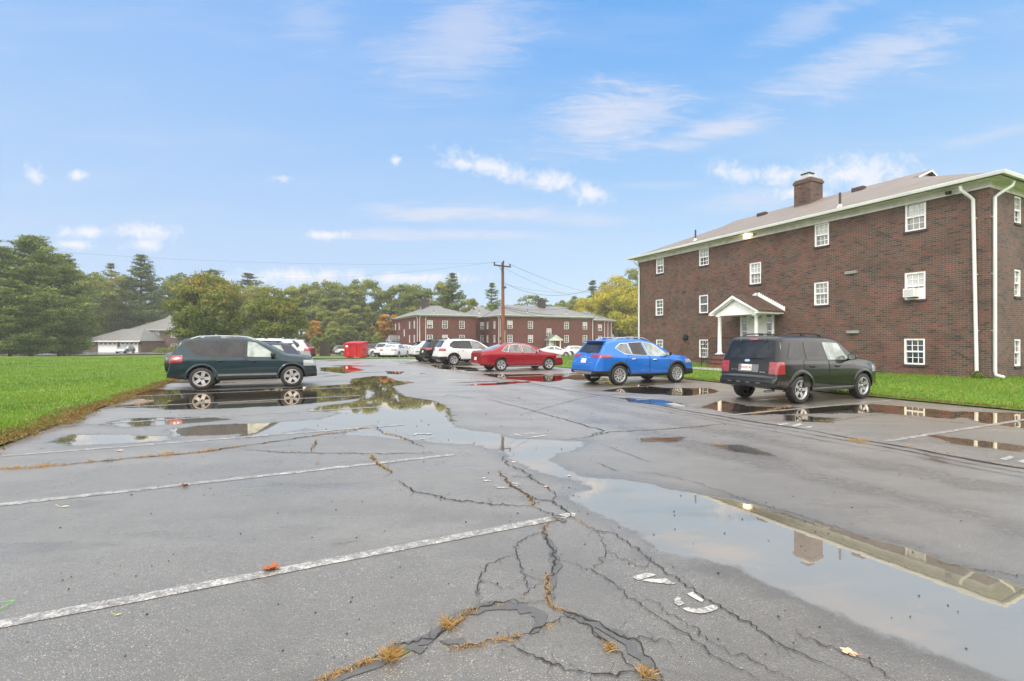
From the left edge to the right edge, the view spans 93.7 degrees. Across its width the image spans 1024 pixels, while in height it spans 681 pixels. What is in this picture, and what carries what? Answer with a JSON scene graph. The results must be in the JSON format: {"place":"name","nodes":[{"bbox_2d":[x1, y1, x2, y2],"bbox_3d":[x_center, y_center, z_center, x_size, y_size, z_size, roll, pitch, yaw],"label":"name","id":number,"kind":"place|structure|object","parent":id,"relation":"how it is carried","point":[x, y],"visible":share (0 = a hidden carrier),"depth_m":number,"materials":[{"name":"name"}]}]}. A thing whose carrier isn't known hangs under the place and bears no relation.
{"place":"outdoors","nodes":[
{"label":"outdoors","id":0,"kind":"place"},
{"bbox_2d":[4,352,153,354],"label":"road","id":1,"kind":"structure","parent":0,"point":[102,353],"depth_m":93.05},
{"bbox_2d":[115,345,135,352],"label":"parked car","id":2,"kind":"object","parent":1,"relation":"on","point":[126,349],"visible":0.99,"depth_m":94.16,"materials":[{"name":"silver metal"}]},
{"bbox_2d":[0,356,170,444],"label":"lawn","id":3,"kind":"structure","parent":0,"point":[76,378],"depth_m":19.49,"materials":[{"name":"plant"}]},
{"bbox_2d":[0,378,180,454],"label":"pine needles","id":4,"kind":"object","parent":3,"relation":"on","point":[70,414],"visible":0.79,"depth_m":9.83,"materials":[{"name":"plant"}]},
{"bbox_2d":[0,357,414,358],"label":"lawn","id":5,"kind":"structure","parent":0,"point":[332,357],"depth_m":48.61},
{"bbox_2d":[494,260,510,342],"bbox_3d":[-0.963,-2.749,44.862,1.990,9.467,0.574,0,0,-32],"label":"utility pole","id":6,"kind":"object","parent":5,"relation":"on","point":[502,337],"visible":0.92,"depth_m":44.87,"materials":[{"name":"brown wood"}]},
{"bbox_2d":[123,355,409,356],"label":"lawn","id":7,"kind":"structure","parent":0,"point":[312,356],"depth_m":65.77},
{"bbox_2d":[320,341,329,355],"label":"fence","id":8,"kind":"object","parent":7,"relation":"on","point":[324,348],"visible":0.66,"depth_m":71.98,"materials":[{"name":"grey"}]},
{"bbox_2d":[0,359,1023,680],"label":"parking lot","id":9,"kind":"structure","parent":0,"point":[852,589],"depth_m":4.02,"materials":[{"name":"asphalt"}]},
{"bbox_2d":[0,424,404,456],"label":"parking line","id":10,"kind":"object","parent":9,"relation":"on","point":[189,441],"visible":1,"depth_m":7.58,"materials":[{"name":"paint"}]},
{"bbox_2d":[56,406,380,426],"bbox_3d":[-5.813,1.596,10.255,5.941,0.001,0.113,0,0,-26],"label":"parking line","id":11,"kind":"object","parent":9,"relation":"on","point":[206,417],"visible":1,"depth_m":9.95,"materials":[{"name":"paint"}]},
{"bbox_2d":[0,454,453,505],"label":"parking line","id":12,"kind":"object","parent":9,"relation":"on","point":[127,490],"visible":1,"depth_m":5.43,"materials":[{"name":"paint"}]},
{"bbox_2d":[109,395,359,407],"bbox_3d":[-7.035,1.596,12.652,5.846,0.001,0.112,0,0,-26],"label":"parking line","id":13,"kind":"object","parent":9,"relation":"on","point":[232,401],"visible":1,"depth_m":12.56,"materials":[{"name":"paint"}]},
{"bbox_2d":[164,335,316,389],"bbox_3d":[-9.318,0.714,16.798,4.579,1.771,2.225,0,0,-23],"label":"parked car","id":14,"kind":"object","parent":9,"relation":"on","point":[203,363],"visible":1,"depth_m":15.92,"materials":[{"name":"teal paint"}]},
{"bbox_2d":[252,337,300,353],"bbox_3d":[-12.839,0.714,23.587,4.620,1.772,2.204,0,0,-26],"label":"parked car","id":15,"kind":"object","parent":9,"relation":"on","point":[277,339],"visible":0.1,"depth_m":23.56,"materials":[{"name":"white paint"}]},
{"bbox_2d":[0,517,553,627],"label":"parking line","id":16,"kind":"object","parent":9,"relation":"on","point":[122,600],"visible":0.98,"depth_m":3.23,"materials":[{"name":"paint"}]},
{"bbox_2d":[260,340,299,378],"bbox_3d":[-11.296,0.799,20.336,4.400,1.601,2.179,0,0,-26],"label":"parked car","id":17,"kind":"object","parent":9,"relation":"on","point":[287,347],"visible":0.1,"depth_m":20.35,"materials":[{"name":"silver metal"}]},
{"bbox_2d":[288,338,311,357],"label":"parked car","id":18,"kind":"object","parent":9,"relation":"on","point":[302,347],"visible":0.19,"depth_m":30.04,"materials":[{"name":"silver metal"}]},
{"bbox_2d":[344,341,367,357],"bbox_3d":[-15.404,0.903,47.510,2.120,1.660,1.560,0,0,6],"label":"dumpster","id":19,"kind":"object","parent":9,"relation":"on","point":[353,349],"visible":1,"depth_m":46.84,"materials":[{"name":"red paint"}]},
{"bbox_2d":[368,635,411,662],"bbox_3d":[-0.633,1.567,2.403,0.217,0.055,0.204,0,0,-35],"label":"grass tuft","id":20,"kind":"object","parent":9,"relation":"on","point":[393,652],"visible":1,"depth_m":2.40,"materials":[{"name":"plant"}]},
{"bbox_2d":[408,341,427,361],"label":"parked car","id":21,"kind":"object","parent":9,"relation":"on","point":[414,350],"visible":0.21,"depth_m":35.73,"materials":[{"name":"white paint"}]},
{"bbox_2d":[419,338,467,362],"bbox_3d":[-4.272,0.712,34.772,4.620,1.776,2.207,0,0,-26],"label":"parked car","id":22,"kind":"object","parent":9,"relation":"on","point":[427,348],"visible":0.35,"depth_m":33.40,"materials":[{"name":"black paint"}]},
{"bbox_2d":[436,609,468,628],"bbox_3d":[-0.341,1.569,2.695,0.195,0.050,0.127,0,0,11],"label":"grass tuft","id":23,"kind":"object","parent":9,"relation":"on","point":[448,623],"visible":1,"depth_m":2.68,"materials":[{"name":"plant"}]},
{"bbox_2d":[432,338,487,364],"bbox_3d":[-2.882,0.712,32.086,4.620,1.776,2.207,0,0,-25],"label":"parked car","id":24,"kind":"object","parent":9,"relation":"on","point":[452,351],"visible":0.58,"depth_m":30.96,"materials":[{"name":"white paint"}]},
{"bbox_2d":[328,517,663,680],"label":"crack sealer","id":25,"kind":"object","parent":9,"relation":"on","point":[540,615],"visible":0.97,"depth_m":2.64,"materials":[{"name":"asphalt"}]},
{"bbox_2d":[0,389,1021,680],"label":"crack grass","id":26,"kind":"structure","parent":9,"relation":"on","point":[344,669],"depth_m":3.10,"materials":[{"name":"plant"}]},
{"bbox_2d":[59,412,967,658],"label":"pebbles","id":27,"kind":"object","parent":9,"relation":"on","point":[869,657],"visible":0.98,"depth_m":3.63,"materials":[{"name":"black stone"}]},
{"bbox_2d":[14,365,1018,680],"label":"pavement cracks","id":28,"kind":"object","parent":9,"relation":"on","point":[580,565],"visible":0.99,"depth_m":2.95,"materials":[{"name":"asphalt"}]},
{"bbox_2d":[471,343,562,370],"bbox_3d":[0.299,0.856,26.141,4.897,1.487,2.202,0,0,-25],"label":"parked car","id":29,"kind":"object","parent":9,"relation":"on","point":[501,357],"visible":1,"depth_m":25.25,"materials":[{"name":"red paint"}]},
{"bbox_2d":[571,337,692,384],"bbox_3d":[4.651,0.729,18.428,4.594,1.742,2.238,0,0,-25],"label":"parked car","id":30,"kind":"object","parent":9,"relation":"on","point":[618,360],"visible":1,"depth_m":17.50,"materials":[{"name":"blue paint"}]},
{"bbox_2d":[634,661,664,680],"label":"grass tuft","id":31,"kind":"object","parent":9,"relation":"on","point":[647,671],"visible":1,"depth_m":2.28,"materials":[{"name":"plant"}]},
{"bbox_2d":[633,573,674,583],"bbox_3d":[0.956,1.595,3.227,0.290,0.001,0.123,0,0,15],"label":"painted number","id":32,"kind":"object","parent":9,"relation":"on","point":[646,575],"visible":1,"depth_m":3.20,"materials":[{"name":"paint"}]},
{"bbox_2d":[674,592,717,612],"bbox_3d":[1.103,1.595,2.911,0.205,0.001,0.214,0,0,-25],"label":"painted number","id":33,"kind":"object","parent":9,"relation":"on","point":[679,602],"visible":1,"depth_m":2.87,"materials":[{"name":"paint"}]},
{"bbox_2d":[392,360,1023,476],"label":"pavement seam","id":34,"kind":"object","parent":9,"relation":"on","point":[797,431],"visible":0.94,"depth_m":8.04,"materials":[{"name":"asphalt"}]},
{"bbox_2d":[720,333,875,403],"bbox_3d":[8.088,0.697,13.441,4.444,1.807,2.221,0,0,-25],"label":"parked car","id":35,"kind":"object","parent":9,"relation":"on","point":[797,369],"visible":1,"depth_m":12.48,"materials":[{"name":"black paint"}]},
{"bbox_2d":[729,400,890,414],"bbox_3d":[7.462,1.596,11.595,6.221,0.001,0.112,0,0,-25],"label":"parking line","id":36,"kind":"object","parent":9,"relation":"on","point":[807,407],"visible":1,"depth_m":11.43,"materials":[{"name":"paint"}]},
{"bbox_2d":[883,419,1023,441],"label":"parking line","id":37,"kind":"object","parent":9,"relation":"on","point":[927,434],"visible":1,"depth_m":8.46,"materials":[{"name":"paint"}]},
{"bbox_2d":[0,341,1023,410],"bbox_3d":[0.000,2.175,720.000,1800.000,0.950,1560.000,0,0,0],"label":"ground","id":38,"kind":"structure","parent":0,"point":[394,358],"depth_m":51.05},
{"bbox_2d":[0,239,31,280],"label":"pine tree","id":39,"kind":"object","parent":38,"relation":"on","point":[4,273],"visible":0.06,"depth_m":70.42,"materials":[{"name":"green plant"}]},
{"bbox_2d":[0,277,68,355],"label":"pine tree","id":40,"kind":"object","parent":38,"relation":"on","point":[12,305],"visible":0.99,"depth_m":65.68,"materials":[{"name":"green plant"}]},
{"bbox_2d":[0,234,99,355],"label":"pine tree","id":41,"kind":"object","parent":38,"relation":"on","point":[44,274],"visible":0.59,"depth_m":71.17,"materials":[{"name":"green plant"}]},
{"bbox_2d":[42,286,99,355],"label":"pine tree","id":42,"kind":"object","parent":38,"relation":"on","point":[79,328],"visible":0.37,"depth_m":75.34,"materials":[{"name":"green plant"}]},
{"bbox_2d":[34,253,107,355],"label":"pine tree","id":43,"kind":"object","parent":38,"relation":"on","point":[74,276],"visible":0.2,"depth_m":78.52,"materials":[{"name":"green plant"}]},
{"bbox_2d":[73,270,108,325],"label":"tree","id":44,"kind":"object","parent":38,"relation":"on","point":[96,292],"visible":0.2,"depth_m":104.82,"materials":[{"name":"green plant"}]},
{"bbox_2d":[84,272,127,336],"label":"tree","id":45,"kind":"object","parent":38,"relation":"on","point":[114,297],"visible":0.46,"depth_m":111.61,"materials":[{"name":"green plant"}]},
{"bbox_2d":[101,263,128,315],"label":"pine tree","id":46,"kind":"object","parent":38,"relation":"on","point":[111,271],"visible":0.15,"depth_m":123.49,"materials":[{"name":"green plant"}]},
{"bbox_2d":[89,329,164,351],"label":"garage","id":47,"kind":"structure","parent":38,"relation":"on","point":[142,340],"depth_m":103.92,"materials":[{"name":"brick"}]},
{"bbox_2d":[98,342,116,351],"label":"garage door","id":48,"kind":"structure","parent":47,"relation":"in","point":[102,346],"depth_m":103.20,"materials":[{"name":"white paint"}]},
{"bbox_2d":[97,273,156,331],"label":"tree","id":49,"kind":"object","parent":38,"relation":"on","point":[114,328],"visible":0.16,"depth_m":117.84,"materials":[{"name":"green plant"}]},
{"bbox_2d":[103,254,172,328],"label":"pine tree","id":50,"kind":"object","parent":38,"relation":"on","point":[141,313],"visible":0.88,"depth_m":116.88,"materials":[{"name":"green plant"}]},
{"bbox_2d":[131,316,211,347],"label":"brick house","id":51,"kind":"structure","parent":38,"relation":"on","point":[159,327],"depth_m":110.36,"materials":[{"name":"white brick"}]},
{"bbox_2d":[156,272,198,314],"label":"tree","id":52,"kind":"object","parent":38,"relation":"on","point":[176,279],"visible":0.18,"depth_m":124.37,"materials":[{"name":"green plant"}]},
{"bbox_2d":[160,269,252,340],"bbox_3d":[-41.954,-3.477,66.401,10.016,12.353,10.530,0,0,32],"label":"maple tree","id":53,"kind":"object","parent":38,"relation":"on","point":[215,295],"visible":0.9,"depth_m":63.93,"materials":[{"name":"green plant"}]},
{"bbox_2d":[236,272,264,319],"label":"pine tree","id":54,"kind":"object","parent":38,"relation":"on","point":[249,276],"visible":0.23,"depth_m":129.54,"materials":[{"name":"green plant"}]},
{"bbox_2d":[237,283,280,335],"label":"tree","id":55,"kind":"object","parent":38,"relation":"on","point":[248,329],"visible":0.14,"depth_m":120.46,"materials":[{"name":"green plant"}]},
{"bbox_2d":[238,285,311,338],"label":"maple tree","id":56,"kind":"object","parent":38,"relation":"on","point":[265,325],"visible":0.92,"depth_m":65.34,"materials":[{"name":"green plant"}]},
{"bbox_2d":[273,286,312,334],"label":"tree","id":57,"kind":"object","parent":38,"relation":"on","point":[296,293],"visible":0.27,"depth_m":117.82,"materials":[{"name":"green plant"}]},
{"bbox_2d":[292,326,313,342],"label":"tree","id":58,"kind":"object","parent":38,"relation":"on","point":[302,336],"visible":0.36,"depth_m":105.08,"materials":[{"name":"green plant"}]},
{"bbox_2d":[306,320,321,338],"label":"tree","id":59,"kind":"object","parent":38,"relation":"on","point":[317,333],"visible":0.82,"depth_m":99.42,"materials":[{"name":"orange plant"}]},
{"bbox_2d":[298,281,335,332],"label":"tree","id":60,"kind":"object","parent":38,"relation":"on","point":[315,293],"visible":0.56,"depth_m":117.22,"materials":[{"name":"green plant"}]},
{"bbox_2d":[312,305,342,337],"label":"tree","id":61,"kind":"object","parent":38,"relation":"on","point":[322,312],"visible":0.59,"depth_m":106.18,"materials":[{"name":"green plant"}]},
{"bbox_2d":[309,279,352,331],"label":"tree","id":62,"kind":"object","parent":38,"relation":"on","point":[325,284],"visible":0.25,"depth_m":124.06,"materials":[{"name":"green plant"}]},
{"bbox_2d":[322,321,344,343],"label":"tree","id":63,"kind":"object","parent":38,"relation":"on","point":[337,336],"visible":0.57,"depth_m":99.62,"materials":[{"name":"green plant"}]},
{"bbox_2d":[325,308,359,343],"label":"tree","id":64,"kind":"object","parent":38,"relation":"on","point":[344,317],"visible":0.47,"depth_m":109.00,"materials":[{"name":"green plant"}]},
{"bbox_2d":[309,328,383,353],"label":"undergrowth","id":65,"kind":"object","parent":38,"relation":"on","point":[315,340],"visible":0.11,"depth_m":96.46,"materials":[{"name":"green plant"}]},
{"bbox_2d":[328,288,366,323],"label":"tree","id":66,"kind":"object","parent":38,"relation":"on","point":[350,294],"visible":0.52,"depth_m":120.76,"materials":[{"name":"green plant"}]},
{"bbox_2d":[341,322,359,342],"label":"tree","id":67,"kind":"object","parent":38,"relation":"on","point":[346,333],"visible":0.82,"depth_m":103.14,"materials":[{"name":"green plant"}]},
{"bbox_2d":[336,279,373,340],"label":"tree","id":68,"kind":"object","parent":38,"relation":"on","point":[353,285],"visible":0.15,"depth_m":129.96,"materials":[{"name":"green plant"}]},
{"bbox_2d":[347,305,372,336],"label":"tree","id":69,"kind":"object","parent":38,"relation":"on","point":[365,315],"visible":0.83,"depth_m":111.08,"materials":[{"name":"green plant"}]},
{"bbox_2d":[355,278,385,335],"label":"tree","id":70,"kind":"object","parent":38,"relation":"on","point":[367,284],"visible":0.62,"depth_m":124.59,"materials":[{"name":"green plant"}]},
{"bbox_2d":[367,290,397,341],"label":"tree","id":71,"kind":"object","parent":38,"relation":"on","point":[386,297],"visible":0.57,"depth_m":124.48,"materials":[{"name":"green plant"}]},
{"bbox_2d":[375,314,394,341],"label":"tree","id":72,"kind":"object","parent":38,"relation":"on","point":[386,331],"visible":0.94,"depth_m":99.11,"materials":[{"name":"orange plant"}]},
{"bbox_2d":[377,284,420,328],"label":"tree","id":73,"kind":"object","parent":38,"relation":"on","point":[405,297],"visible":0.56,"depth_m":118.65,"materials":[{"name":"green plant"}]},
{"bbox_2d":[390,283,423,314],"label":"tree","id":74,"kind":"object","parent":38,"relation":"on","point":[414,289],"visible":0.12,"depth_m":123.92,"materials":[{"name":"green plant"}]},
{"bbox_2d":[408,289,438,311],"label":"tree","id":75,"kind":"object","parent":38,"relation":"on","point":[420,295],"visible":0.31,"depth_m":119.96,"materials":[{"name":"green plant"}]},
{"bbox_2d":[387,297,479,345],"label":"apartment block","id":76,"kind":"structure","parent":38,"relation":"on","point":[412,328],"depth_m":85.84,"materials":[{"name":"red brick"}]},
{"bbox_2d":[424,281,453,306],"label":"tree","id":77,"kind":"object","parent":38,"relation":"on","point":[438,287],"visible":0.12,"depth_m":127.33,"materials":[{"name":"green plant"}]},
{"bbox_2d":[434,273,468,310],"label":"pine tree","id":78,"kind":"object","parent":38,"relation":"on","point":[446,297],"visible":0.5,"depth_m":111.37,"materials":[{"name":"green plant"}]},
{"bbox_2d":[459,298,480,312],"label":"tree","id":79,"kind":"object","parent":38,"relation":"on","point":[472,303],"visible":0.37,"depth_m":107.39,"materials":[{"name":"green plant"}]},
{"bbox_2d":[466,306,491,343],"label":"apartment block","id":80,"kind":"structure","parent":38,"relation":"on","point":[480,311],"depth_m":91.02,"materials":[{"name":"red brick"}]},
{"bbox_2d":[481,283,500,310],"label":"pine tree","id":81,"kind":"object","parent":38,"relation":"on","point":[491,306],"visible":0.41,"depth_m":105.52,"materials":[{"name":"green plant"}]},
{"bbox_2d":[514,295,548,305],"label":"tree","id":82,"kind":"object","parent":38,"relation":"on","point":[536,299],"visible":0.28,"depth_m":117.47,"materials":[{"name":"green plant"}]},
{"bbox_2d":[483,298,597,348],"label":"apartment block","id":83,"kind":"structure","parent":38,"relation":"on","point":[568,329],"depth_m":88.45,"materials":[{"name":"red brick"}]},
{"bbox_2d":[572,297,597,312],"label":"maple tree","id":84,"kind":"object","parent":38,"relation":"on","point":[588,307],"visible":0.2,"depth_m":122.20,"materials":[{"name":"yellow plant"}]},
{"bbox_2d":[581,311,615,339],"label":"apartment block","id":85,"kind":"structure","parent":38,"relation":"on","point":[602,326],"depth_m":104.99,"materials":[{"name":"red brick"}]},
{"bbox_2d":[591,274,637,336],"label":"maple tree","id":86,"kind":"object","parent":38,"relation":"on","point":[625,324],"visible":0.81,"depth_m":108.82,"materials":[{"name":"yellow plant"}]},
{"bbox_2d":[623,267,637,338],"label":"tree","id":87,"kind":"object","parent":38,"relation":"on","point":[632,275],"visible":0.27,"depth_m":126.27,"materials":[{"name":"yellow plant"}]},
{"bbox_2d":[0,0,1023,340],"label":"sky","id":88,"kind":"structure","parent":0,"point":[563,142],"materials":[{"name":"blue"}]},
{"bbox_2d":[555,355,1023,409],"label":"lawn","id":89,"kind":"structure","parent":0,"point":[905,383],"depth_m":14.67,"materials":[{"name":"plant"}]},
{"bbox_2d":[626,169,1023,378],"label":"apartment block","id":90,"kind":"structure","parent":89,"relation":"on","point":[920,273],"depth_m":20.27,"materials":[{"name":"brick"}]},
{"bbox_2d":[655,299,662,316],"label":"window","id":91,"kind":"structure","parent":90,"relation":"in","point":[659,303],"depth_m":31.43,"materials":[{"name":"white paint"}]},
{"bbox_2d":[655,258,663,275],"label":"window","id":92,"kind":"structure","parent":90,"relation":"in","point":[659,262],"depth_m":31.43,"materials":[{"name":"white paint"}]},
{"bbox_2d":[698,295,707,314],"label":"window","id":93,"kind":"structure","parent":90,"relation":"in","point":[703,299],"depth_m":28.18,"materials":[{"name":"white paint"}]},
{"bbox_2d":[698,248,708,267],"bbox_3d":[11.245,-4.840,28.089,0.165,1.079,0.777,0,0,-26],"label":"window","id":94,"kind":"structure","parent":90,"relation":"in","point":[703,253],"depth_m":28.18,"materials":[{"name":"white paint"}]},
{"bbox_2d":[698,339,708,358],"bbox_3d":[11.237,0.511,28.105,0.165,1.138,0.741,0,0,-26],"label":"window","id":95,"kind":"structure","parent":90,"relation":"in","point":[701,342],"depth_m":28.18,"materials":[{"name":"glass"}]},
{"bbox_2d":[748,262,761,285],"bbox_3d":[12.722,-3.466,25.061,0.165,1.207,0.751,0,0,-26],"label":"window","id":96,"kind":"structure","parent":90,"relation":"in","point":[755,268],"depth_m":25.10,"materials":[{"name":"white paint"}]},
{"bbox_2d":[813,281,828,306],"bbox_3d":[14.205,-2.112,22.020,0.165,1.139,0.733,0,0,-26],"label":"window","id":97,"kind":"structure","parent":90,"relation":"in","point":[820,288],"depth_m":22.06,"materials":[{"name":"white paint"}]},
{"bbox_2d":[813,222,829,248],"bbox_3d":[14.215,-4.800,21.999,0.165,1.115,0.732,0,0,-26],"label":"window","id":98,"kind":"structure","parent":90,"relation":"in","point":[821,230],"depth_m":22.03,"materials":[{"name":"white paint"}]},
{"bbox_2d":[902,338,925,366],"bbox_3d":[15.776,0.473,18.798,0.165,1.102,0.769,0,0,-26],"label":"window","id":99,"kind":"structure","parent":90,"relation":"in","point":[914,349],"depth_m":18.83,"materials":[{"name":"white paint"}]},
{"bbox_2d":[903,201,926,234],"bbox_3d":[15.791,-4.810,18.769,0.165,1.198,0.767,0,0,-26],"label":"window","id":100,"kind":"structure","parent":90,"relation":"in","point":[915,214],"depth_m":18.81,"materials":[{"name":"white paint"}]},
{"bbox_2d":[903,271,926,301],"bbox_3d":[15.666,-2.098,18.726,0.426,1.160,0.768,0,0,-26],"label":"window","id":101,"kind":"structure","parent":90,"relation":"in","point":[914,291],"depth_m":18.71,"materials":[{"name":"white paint"}]},
{"bbox_2d":[1014,269,1022,298],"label":"window","id":102,"kind":"structure","parent":90,"relation":"in","point":[1016,272],"depth_m":17.91,"materials":[{"name":"white paint"}]},
{"bbox_2d":[1014,339,1022,368],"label":"window","id":103,"kind":"structure","parent":90,"relation":"in","point":[1016,341],"depth_m":17.91,"materials":[{"name":"white paint"}]},
{"bbox_2d":[1014,196,1023,226],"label":"window","id":104,"kind":"structure","parent":90,"relation":"in","point":[1017,200],"depth_m":17.94,"materials":[{"name":"white paint"}]},
{"bbox_2d":[665,375,1023,408],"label":"pine needles","id":105,"kind":"object","parent":89,"relation":"on","point":[941,400],"visible":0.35,"depth_m":12.42,"materials":[{"name":"plant"}]},
{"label":"road","id":106,"kind":"structure","parent":0,"visible":0},
{"bbox_2d":[374,342,408,356],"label":"parked car","id":107,"kind":"object","parent":106,"relation":"on","point":[378,347],"visible":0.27,"depth_m":52.86,"materials":[{"name":"silver metal"}]},
{"bbox_2d":[380,344,408,356],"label":"parked car","id":108,"kind":"object","parent":106,"relation":"on","point":[397,350],"visible":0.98,"depth_m":50.14,"materials":[{"name":"white paint"}]},
{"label":"road","id":109,"kind":"structure","parent":0,"visible":0},
{"bbox_2d":[540,346,571,355],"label":"parked car","id":110,"kind":"object","parent":109,"relation":"on","point":[557,350],"visible":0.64,"depth_m":65.95,"materials":[{"name":"white paint"}]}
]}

